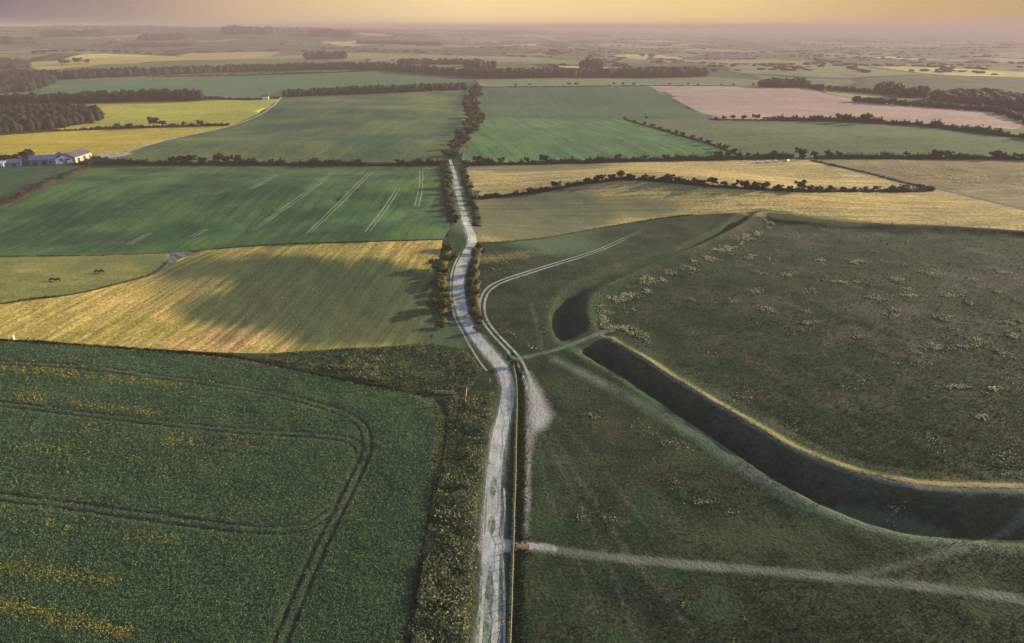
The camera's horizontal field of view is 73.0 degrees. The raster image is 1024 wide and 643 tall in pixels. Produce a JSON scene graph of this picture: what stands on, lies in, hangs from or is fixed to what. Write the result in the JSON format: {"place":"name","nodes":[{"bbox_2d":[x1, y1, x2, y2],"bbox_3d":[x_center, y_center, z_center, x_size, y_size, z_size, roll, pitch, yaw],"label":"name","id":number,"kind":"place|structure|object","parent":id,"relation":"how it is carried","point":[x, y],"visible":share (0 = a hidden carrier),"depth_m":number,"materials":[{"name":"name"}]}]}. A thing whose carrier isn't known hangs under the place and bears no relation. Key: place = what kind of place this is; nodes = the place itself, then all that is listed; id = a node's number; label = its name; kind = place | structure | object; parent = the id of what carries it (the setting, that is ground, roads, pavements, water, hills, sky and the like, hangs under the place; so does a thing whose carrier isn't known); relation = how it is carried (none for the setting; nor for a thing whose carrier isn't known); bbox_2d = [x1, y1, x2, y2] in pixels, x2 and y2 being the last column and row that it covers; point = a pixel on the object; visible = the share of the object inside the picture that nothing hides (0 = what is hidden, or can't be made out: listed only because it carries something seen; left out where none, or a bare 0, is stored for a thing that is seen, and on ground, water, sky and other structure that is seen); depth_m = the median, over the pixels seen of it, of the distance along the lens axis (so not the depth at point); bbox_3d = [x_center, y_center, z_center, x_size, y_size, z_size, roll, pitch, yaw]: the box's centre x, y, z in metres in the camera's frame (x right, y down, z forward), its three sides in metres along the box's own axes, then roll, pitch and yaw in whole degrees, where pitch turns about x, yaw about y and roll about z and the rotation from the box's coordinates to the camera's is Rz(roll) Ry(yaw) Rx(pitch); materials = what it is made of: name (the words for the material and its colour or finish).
{"place":"outdoors","nodes":[
{"label":"outdoors","id":0,"kind":"place"},
{"bbox_2d":[0,165,85,205],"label":"field","id":1,"kind":"structure","parent":0,"point":[13,180],"depth_m":471.55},
{"bbox_2d":[0,253,167,302],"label":"field","id":2,"kind":"structure","parent":0,"point":[23,277],"depth_m":285.63,"materials":[{"name":"plant"}]},
{"bbox_2d":[0,251,165,256],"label":"hedge","id":3,"kind":"object","parent":2,"relation":"on","point":[82,255],"visible":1,"depth_m":316.41,"materials":[{"name":"green plant"}]},
{"bbox_2d":[0,126,226,156],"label":"field","id":4,"kind":"structure","parent":0,"point":[96,142],"depth_m":649.86,"materials":[{"name":"plant"}]},
{"bbox_2d":[0,122,229,134],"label":"hedge","id":5,"kind":"object","parent":4,"relation":"on","point":[98,127],"visible":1,"depth_m":736.39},
{"bbox_2d":[0,99,277,136],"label":"field","id":6,"kind":"structure","parent":0,"point":[231,112],"depth_m":834.89,"materials":[{"name":"plant"}]},
{"bbox_2d":[147,117,158,125],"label":"tree","id":7,"kind":"object","parent":6,"relation":"on","point":[155,120],"visible":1,"depth_m":745.01,"materials":[{"name":"green plant"}]},
{"bbox_2d":[29,54,274,69],"bbox_3d":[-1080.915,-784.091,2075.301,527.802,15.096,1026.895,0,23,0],"label":"field","id":8,"kind":"structure","parent":0,"point":[48,65],"depth_m":2012.08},
{"bbox_2d":[162,251,192,268],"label":"bank","id":9,"kind":"structure","parent":0,"point":[172,257],"depth_m":314.00,"materials":[{"name":"soil"}]},
{"bbox_2d":[5,59,431,92],"bbox_3d":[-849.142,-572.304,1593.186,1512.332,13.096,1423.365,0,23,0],"label":"field","id":10,"kind":"structure","parent":0,"point":[214,63],"depth_m":1942.67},
{"bbox_2d":[148,69,392,76],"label":"hedge","id":11,"kind":"object","parent":10,"relation":"on","point":[181,75],"visible":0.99,"depth_m":1582.47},
{"bbox_2d":[0,240,442,352],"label":"field","id":12,"kind":"structure","parent":0,"point":[283,298],"depth_m":260.91,"materials":[{"name":"plant"}]},
{"bbox_2d":[0,340,445,642],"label":"field","id":13,"kind":"structure","parent":0,"point":[219,448],"depth_m":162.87,"materials":[{"name":"plant"}]},
{"bbox_2d":[0,360,373,642],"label":"wheel ruts","id":14,"kind":"structure","parent":13,"relation":"on","point":[335,510],"depth_m":160.21,"materials":[{"name":"soil"}]},
{"bbox_2d":[0,25,445,52],"bbox_3d":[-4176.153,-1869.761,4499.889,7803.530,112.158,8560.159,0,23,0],"label":"downs","id":15,"kind":"structure","parent":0,"point":[199,33],"depth_m":3500.97,"materials":[{"name":"plant"}]},
{"bbox_2d":[0,36,35,43],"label":"wood","id":16,"kind":"object","parent":15,"relation":"on","point":[9,40],"visible":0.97,"depth_m":2726.95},
{"bbox_2d":[121,42,191,46],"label":"wood","id":17,"kind":"object","parent":15,"relation":"on","point":[162,44],"visible":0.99,"depth_m":3051.40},
{"bbox_2d":[137,32,187,40],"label":"wood","id":18,"kind":"object","parent":15,"relation":"on","point":[162,36],"visible":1,"depth_m":3451.17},
{"bbox_2d":[221,25,273,34],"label":"wood","id":19,"kind":"object","parent":15,"relation":"on","point":[236,29],"visible":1,"depth_m":3928.69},
{"bbox_2d":[308,28,352,36],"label":"wood","id":20,"kind":"object","parent":15,"relation":"on","point":[329,32],"visible":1,"depth_m":3977.11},
{"bbox_2d":[355,40,441,44],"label":"wood","id":21,"kind":"object","parent":15,"relation":"on","point":[396,42],"visible":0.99,"depth_m":3696.49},
{"bbox_2d":[0,165,449,255],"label":"field","id":22,"kind":"structure","parent":0,"point":[95,211],"depth_m":391.21,"materials":[{"name":"plant"}]},
{"bbox_2d":[0,164,91,205],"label":"hedge","id":23,"kind":"object","parent":22,"relation":"on","point":[42,184],"visible":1,"depth_m":436.29,"materials":[{"name":"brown plant"}]},
{"bbox_2d":[86,157,446,165],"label":"hedge","id":24,"kind":"object","parent":22,"relation":"on","point":[252,162],"visible":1,"depth_m":535.10,"materials":[{"name":"green plant"}]},
{"bbox_2d":[126,171,422,244],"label":"drill lines","id":25,"kind":"object","parent":22,"relation":"on","point":[332,208],"visible":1,"depth_m":401.24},
{"bbox_2d":[441,179,451,186],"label":"bush","id":26,"kind":"object","parent":22,"relation":"on","point":[445,183],"visible":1,"depth_m":437.15,"materials":[{"name":"green plant"}]},
{"bbox_2d":[178,51,278,55],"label":"field","id":27,"kind":"structure","parent":0,"point":[228,53],"depth_m":2506.24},
{"bbox_2d":[9,72,474,100],"bbox_3d":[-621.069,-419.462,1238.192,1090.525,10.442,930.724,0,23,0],"label":"field","id":28,"kind":"structure","parent":0,"point":[246,86],"depth_m":1360.77,"materials":[{"name":"plant"}]},
{"bbox_2d":[203,95,279,99],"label":"hedge","id":29,"kind":"object","parent":28,"relation":"on","point":[228,98],"visible":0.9,"depth_m":985.49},
{"bbox_2d":[108,90,472,162],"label":"field","id":30,"kind":"structure","parent":0,"point":[388,127],"depth_m":681.12,"materials":[{"name":"plant"}]},
{"bbox_2d":[261,343,482,394],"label":"scrub","id":31,"kind":"object","parent":0,"point":[362,369],"visible":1,"depth_m":222.77,"materials":[{"name":"green plant"}]},
{"bbox_2d":[208,53,545,61],"bbox_3d":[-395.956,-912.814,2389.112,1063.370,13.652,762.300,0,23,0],"label":"field","id":32,"kind":"structure","parent":0,"point":[371,56],"depth_m":2319.17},
{"bbox_2d":[303,50,347,58],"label":"wood","id":33,"kind":"object","parent":32,"relation":"on","point":[319,54],"visible":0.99,"depth_m":2257.46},
{"bbox_2d":[409,394,498,642],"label":"verge","id":34,"kind":"structure","parent":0,"point":[473,608],"depth_m":155.46,"materials":[{"name":"plant"}]},
{"bbox_2d":[398,410,451,642],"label":"bramble hedge","id":35,"kind":"object","parent":34,"relation":"on","point":[417,577],"visible":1,"depth_m":147.83,"materials":[{"name":"green plant"}]},
{"bbox_2d":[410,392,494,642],"bbox_3d":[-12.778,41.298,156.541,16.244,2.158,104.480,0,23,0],"label":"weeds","id":36,"kind":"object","parent":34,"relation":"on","point":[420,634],"visible":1,"depth_m":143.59,"materials":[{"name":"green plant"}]},
{"bbox_2d":[449,160,514,642],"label":"track","id":37,"kind":"structure","parent":0,"point":[491,551],"depth_m":188.30,"materials":[{"name":"gravel"}]},
{"bbox_2d":[476,476,495,642],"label":"grass strip","id":38,"kind":"object","parent":37,"relation":"on","point":[487,620],"depth_m":132.05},
{"bbox_2d":[0,148,1023,642],"bbox_3d":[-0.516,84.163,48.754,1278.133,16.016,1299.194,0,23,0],"label":"grassland","id":39,"kind":"structure","parent":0,"point":[852,504],"depth_m":156.11,"materials":[{"name":"green plant"}]},
{"bbox_2d":[5,158,23,165],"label":"shed","id":40,"kind":"structure","parent":39,"relation":"on","point":[15,162],"depth_m":513.41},
{"bbox_2d":[28,154,57,164],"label":"shed","id":41,"kind":"structure","parent":39,"relation":"on","point":[50,159],"depth_m":520.58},
{"bbox_2d":[56,152,72,163],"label":"shed","id":42,"kind":"structure","parent":39,"relation":"on","point":[62,158],"depth_m":526.70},
{"bbox_2d":[64,148,91,162],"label":"barn","id":43,"kind":"structure","parent":39,"relation":"on","point":[80,154],"depth_m":539.07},
{"bbox_2d":[0,261,168,303],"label":"hedge","id":44,"kind":"object","parent":39,"relation":"on","point":[126,281],"visible":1,"depth_m":266.78,"materials":[{"name":"green plant"}]},
{"bbox_2d":[0,337,427,396],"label":"hedge","id":45,"kind":"object","parent":39,"relation":"on","point":[186,351],"visible":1,"depth_m":227.03,"materials":[{"name":"green plant"}]},
{"bbox_2d":[187,238,442,251],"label":"hedge","id":46,"kind":"object","parent":39,"relation":"on","point":[316,242],"visible":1,"depth_m":314.23,"materials":[{"name":"green plant"}]},
{"bbox_2d":[428,258,444,270],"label":"bush","id":47,"kind":"object","parent":39,"relation":"on","point":[436,263],"visible":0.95,"depth_m":287.56,"materials":[{"name":"green plant"}]},
{"bbox_2d":[430,275,444,285],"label":"bush","id":48,"kind":"object","parent":39,"relation":"on","point":[438,280],"visible":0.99,"depth_m":276.67,"materials":[{"name":"green plant"}]},
{"bbox_2d":[427,297,453,307],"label":"bush","id":49,"kind":"object","parent":39,"relation":"on","point":[442,302],"visible":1,"depth_m":262.05,"materials":[{"name":"green plant"}]},
{"bbox_2d":[435,320,445,327],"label":"bush","id":50,"kind":"object","parent":39,"relation":"on","point":[441,323],"visible":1,"depth_m":250.40,"materials":[{"name":"green plant"}]},
{"bbox_2d":[434,246,451,323],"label":"hedge","id":51,"kind":"object","parent":39,"relation":"on","point":[443,309],"visible":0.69,"depth_m":275.97,"materials":[{"name":"green plant"}]},
{"bbox_2d":[437,285,451,292],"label":"bush","id":52,"kind":"object","parent":39,"relation":"on","point":[443,288],"visible":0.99,"depth_m":273.04,"materials":[{"name":"green plant"}]},
{"bbox_2d":[442,241,453,250],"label":"bush","id":53,"kind":"object","parent":39,"relation":"on","point":[447,245],"visible":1,"depth_m":304.18,"materials":[{"name":"green plant"}]},
{"bbox_2d":[439,163,460,222],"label":"hedge","id":54,"kind":"object","parent":39,"relation":"on","point":[446,197],"visible":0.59,"depth_m":423.64,"materials":[{"name":"green plant"}]},
{"bbox_2d":[461,164,483,225],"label":"hedge","id":55,"kind":"object","parent":39,"relation":"on","point":[478,221],"visible":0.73,"depth_m":425.05,"materials":[{"name":"green plant"}]},
{"bbox_2d":[466,277,480,284],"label":"bush","id":56,"kind":"object","parent":39,"relation":"on","point":[472,280],"visible":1,"depth_m":279.57,"materials":[{"name":"green plant"}]},
{"bbox_2d":[468,247,485,323],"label":"hedge","id":57,"kind":"object","parent":39,"relation":"on","point":[476,305],"visible":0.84,"depth_m":282.11,"materials":[{"name":"green plant"}]},
{"bbox_2d":[473,311,485,319],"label":"bush","id":58,"kind":"object","parent":39,"relation":"on","point":[478,315],"visible":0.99,"depth_m":254.89,"materials":[{"name":"green plant"}]},
{"bbox_2d":[507,366,517,642],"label":"tall grass","id":59,"kind":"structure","parent":39,"relation":"on","point":[511,598],"depth_m":151.64,"materials":[{"name":"green plant"}]},
{"bbox_2d":[510,365,517,642],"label":"fence","id":60,"kind":"object","parent":39,"relation":"on","point":[514,516],"visible":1,"depth_m":150.57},
{"bbox_2d":[511,365,530,642],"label":"nettles","id":61,"kind":"object","parent":39,"relation":"on","point":[520,445],"visible":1,"depth_m":154.85,"materials":[{"name":"green plant"}]},
{"bbox_2d":[460,150,793,164],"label":"hedge","id":62,"kind":"object","parent":39,"relation":"on","point":[676,157],"visible":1,"depth_m":560.28,"materials":[{"name":"green plant"}]},
{"bbox_2d":[478,176,932,198],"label":"hedge","id":63,"kind":"object","parent":39,"relation":"on","point":[665,180],"visible":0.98,"depth_m":429.93,"materials":[{"name":"green plant"}]},
{"bbox_2d":[735,179,749,186],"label":"tree","id":64,"kind":"object","parent":39,"relation":"on","point":[742,182],"visible":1,"depth_m":424.48,"materials":[{"name":"green plant"}]},
{"bbox_2d":[588,212,1023,486],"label":"turf","id":65,"kind":"structure","parent":39,"relation":"on","point":[862,233],"depth_m":245.59,"materials":[{"name":"plant"}]},
{"bbox_2d":[595,217,1023,481],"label":"tussocks","id":66,"kind":"object","parent":65,"relation":"on","point":[983,416],"visible":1,"depth_m":230.82,"materials":[{"name":"plant"}]},
{"bbox_2d":[814,151,1023,159],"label":"hedge","id":67,"kind":"object","parent":39,"relation":"on","point":[917,155],"visible":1,"depth_m":566.67,"materials":[{"name":"green plant"}]},
{"bbox_2d":[0,26,1023,164],"bbox_3d":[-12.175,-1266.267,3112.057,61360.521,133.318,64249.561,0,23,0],"label":"terrain","id":68,"kind":"structure","parent":0,"point":[1009,77],"depth_m":3242.56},
{"bbox_2d":[0,57,30,68],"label":"wood","id":69,"kind":"object","parent":68,"relation":"on","point":[8,63],"visible":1,"depth_m":1819.61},
{"bbox_2d":[17,149,34,162],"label":"tree","id":70,"kind":"object","parent":68,"relation":"on","point":[25,153],"visible":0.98,"depth_m":519.37,"materials":[{"name":"green plant"}]},
{"bbox_2d":[0,69,56,92],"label":"wood","id":71,"kind":"object","parent":68,"relation":"on","point":[18,80],"visible":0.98,"depth_m":1265.94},
{"bbox_2d":[0,102,104,133],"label":"wood","id":72,"kind":"object","parent":68,"relation":"on","point":[32,116],"visible":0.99,"depth_m":758.63,"materials":[{"name":"plant"}]},
{"bbox_2d":[39,28,105,36],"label":"wood","id":73,"kind":"object","parent":68,"relation":"on","point":[71,33],"visible":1,"depth_m":3465.20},
{"bbox_2d":[0,88,203,104],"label":"wood","id":74,"kind":"object","parent":68,"relation":"on","point":[152,94],"visible":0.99,"depth_m":952.74,"materials":[{"name":"plant"}]},
{"bbox_2d":[49,61,474,79],"bbox_3d":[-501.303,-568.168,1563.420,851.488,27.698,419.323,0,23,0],"label":"wood","id":75,"kind":"object","parent":68,"relation":"on","point":[89,73],"visible":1,"depth_m":1593.53,"materials":[{"name":"plant"}]},
{"bbox_2d":[282,82,467,96],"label":"wood","id":76,"kind":"object","parent":68,"relation":"on","point":[352,89],"visible":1,"depth_m":1098.58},
{"bbox_2d":[396,58,483,64],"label":"wood","id":77,"kind":"object","parent":68,"relation":"on","point":[441,61],"visible":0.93,"depth_m":1905.15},
{"bbox_2d":[450,90,479,153],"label":"hedge","id":78,"kind":"object","parent":68,"relation":"on","point":[458,148],"visible":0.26,"depth_m":654.89,"materials":[{"name":"green plant"}]},
{"bbox_2d":[463,60,497,69],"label":"copse","id":79,"kind":"object","parent":68,"relation":"on","point":[493,64],"visible":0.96,"depth_m":1706.41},
{"bbox_2d":[0,25,1023,74],"bbox_3d":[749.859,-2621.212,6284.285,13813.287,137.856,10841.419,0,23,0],"label":"distant trees","id":80,"kind":"object","parent":68,"relation":"on","point":[941,66],"visible":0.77,"depth_m":2829.61,"materials":[{"name":"plant"}]},
{"bbox_2d":[473,66,709,77],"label":"wood","id":81,"kind":"object","parent":68,"relation":"on","point":[563,72],"visible":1,"depth_m":1475.77,"materials":[{"name":"plant"}]},
{"bbox_2d":[579,59,603,67],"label":"copse","id":82,"kind":"object","parent":68,"relation":"on","point":[587,63],"visible":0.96,"depth_m":1748.40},
{"bbox_2d":[804,83,894,93],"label":"wood","id":83,"kind":"object","parent":68,"relation":"on","point":[844,88],"visible":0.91,"depth_m":1178.94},
{"bbox_2d":[859,113,873,122],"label":"tree","id":84,"kind":"object","parent":68,"relation":"on","point":[865,117],"visible":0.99,"depth_m":748.59,"materials":[{"name":"green plant"}]},
{"bbox_2d":[873,81,903,94],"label":"wood","id":85,"kind":"object","parent":68,"relation":"on","point":[892,87],"visible":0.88,"depth_m":1132.24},
{"bbox_2d":[898,85,931,96],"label":"wood","id":86,"kind":"object","parent":68,"relation":"on","point":[919,90],"visible":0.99,"depth_m":1082.18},
{"bbox_2d":[851,96,1023,121],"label":"wood","id":87,"kind":"object","parent":68,"relation":"on","point":[1009,113],"visible":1,"depth_m":920.77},
{"bbox_2d":[929,87,1023,110],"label":"wood","id":88,"kind":"object","parent":68,"relation":"on","point":[1003,98],"visible":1,"depth_m":981.32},
{"bbox_2d":[988,150,1001,155],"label":"tree","id":89,"kind":"object","parent":68,"relation":"on","point":[996,152],"visible":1,"depth_m":552.41,"materials":[{"name":"green plant"}]},
{"bbox_2d":[0,0,1023,29],"label":"sky","id":90,"kind":"structure","parent":0,"point":[627,14],"materials":[{"name":"orange"}]},
{"bbox_2d":[74,97,996,642],"bbox_3d":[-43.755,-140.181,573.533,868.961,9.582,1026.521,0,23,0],"label":"path","id":91,"kind":"structure","parent":0,"point":[110,155],"depth_m":253.91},
{"bbox_2d":[477,86,712,118],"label":"field","id":92,"kind":"structure","parent":0,"point":[612,102],"depth_m":1030.57,"materials":[{"name":"plant"}]},
{"bbox_2d":[461,117,735,163],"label":"field","id":93,"kind":"structure","parent":0,"point":[513,139],"depth_m":636.13,"materials":[{"name":"plant"}]},
{"bbox_2d":[476,77,759,87],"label":"field","id":94,"kind":"structure","parent":0,"point":[707,81],"depth_m":1373.09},
{"bbox_2d":[483,84,741,87],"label":"hedge","id":95,"kind":"object","parent":94,"relation":"on","point":[602,85],"visible":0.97,"depth_m":1257.00,"materials":[{"name":"green plant"}]},
{"bbox_2d":[466,159,918,195],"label":"field","id":96,"kind":"structure","parent":0,"point":[503,180],"depth_m":492.13,"materials":[{"name":"plant"}]},
{"bbox_2d":[706,177,718,184],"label":"tree","id":97,"kind":"object","parent":96,"relation":"on","point":[713,179],"visible":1,"depth_m":425.27,"materials":[{"name":"green plant"}]},
{"bbox_2d":[811,160,926,186],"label":"hedge","id":98,"kind":"object","parent":96,"relation":"on","point":[864,172],"visible":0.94,"depth_m":506.87,"materials":[{"name":"green plant"}]},
{"bbox_2d":[474,180,1023,241],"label":"field","id":99,"kind":"structure","parent":0,"point":[561,211],"depth_m":403.83,"materials":[{"name":"plant"}]},
{"bbox_2d":[480,214,692,243],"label":"hedge","id":100,"kind":"object","parent":99,"relation":"on","point":[544,237],"visible":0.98,"depth_m":357.86,"materials":[{"name":"green plant"}]},
{"bbox_2d":[794,180,806,187],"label":"tree","id":101,"kind":"object","parent":99,"relation":"on","point":[801,184],"visible":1,"depth_m":425.78,"materials":[{"name":"green plant"}]},
{"bbox_2d":[884,184,935,192],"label":"hedge","id":102,"kind":"object","parent":99,"relation":"on","point":[903,188],"visible":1,"depth_m":452.07,"materials":[{"name":"green plant"}]},
{"bbox_2d":[622,119,1023,156],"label":"field","id":103,"kind":"structure","parent":0,"point":[752,137],"depth_m":643.00,"materials":[{"name":"plant"}]},
{"bbox_2d":[624,118,737,153],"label":"hedge","id":104,"kind":"object","parent":103,"relation":"on","point":[693,138],"visible":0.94,"depth_m":662.24,"materials":[{"name":"green plant"}]},
{"bbox_2d":[709,118,768,119],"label":"hedge","id":105,"kind":"object","parent":103,"relation":"on","point":[736,119],"visible":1,"depth_m":781.32,"materials":[{"name":"green plant"}]},
{"bbox_2d":[794,147,807,154],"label":"tree","id":106,"kind":"object","parent":103,"relation":"on","point":[802,151],"visible":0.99,"depth_m":569.60,"materials":[{"name":"green plant"}]},
{"bbox_2d":[766,113,1023,138],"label":"hedge","id":107,"kind":"object","parent":103,"relation":"on","point":[976,129],"visible":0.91,"depth_m":724.67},
{"bbox_2d":[650,86,1022,128],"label":"field","id":108,"kind":"structure","parent":0,"point":[738,102],"depth_m":952.86,"materials":[{"name":"soil"}]},
{"bbox_2d":[757,77,810,87],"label":"wood","id":109,"kind":"object","parent":108,"relation":"on","point":[785,82],"visible":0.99,"depth_m":1251.03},
{"bbox_2d":[824,89,882,97],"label":"field","id":110,"kind":"structure","parent":0,"point":[850,94],"depth_m":1128.60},
{"bbox_2d":[804,157,1023,209],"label":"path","id":111,"kind":"structure","parent":0,"point":[952,192],"depth_m":459.32,"materials":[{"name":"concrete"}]},
{"bbox_2d":[807,159,1023,207],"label":"field","id":112,"kind":"structure","parent":0,"point":[1006,185],"depth_m":504.73,"materials":[{"name":"beige plant"}]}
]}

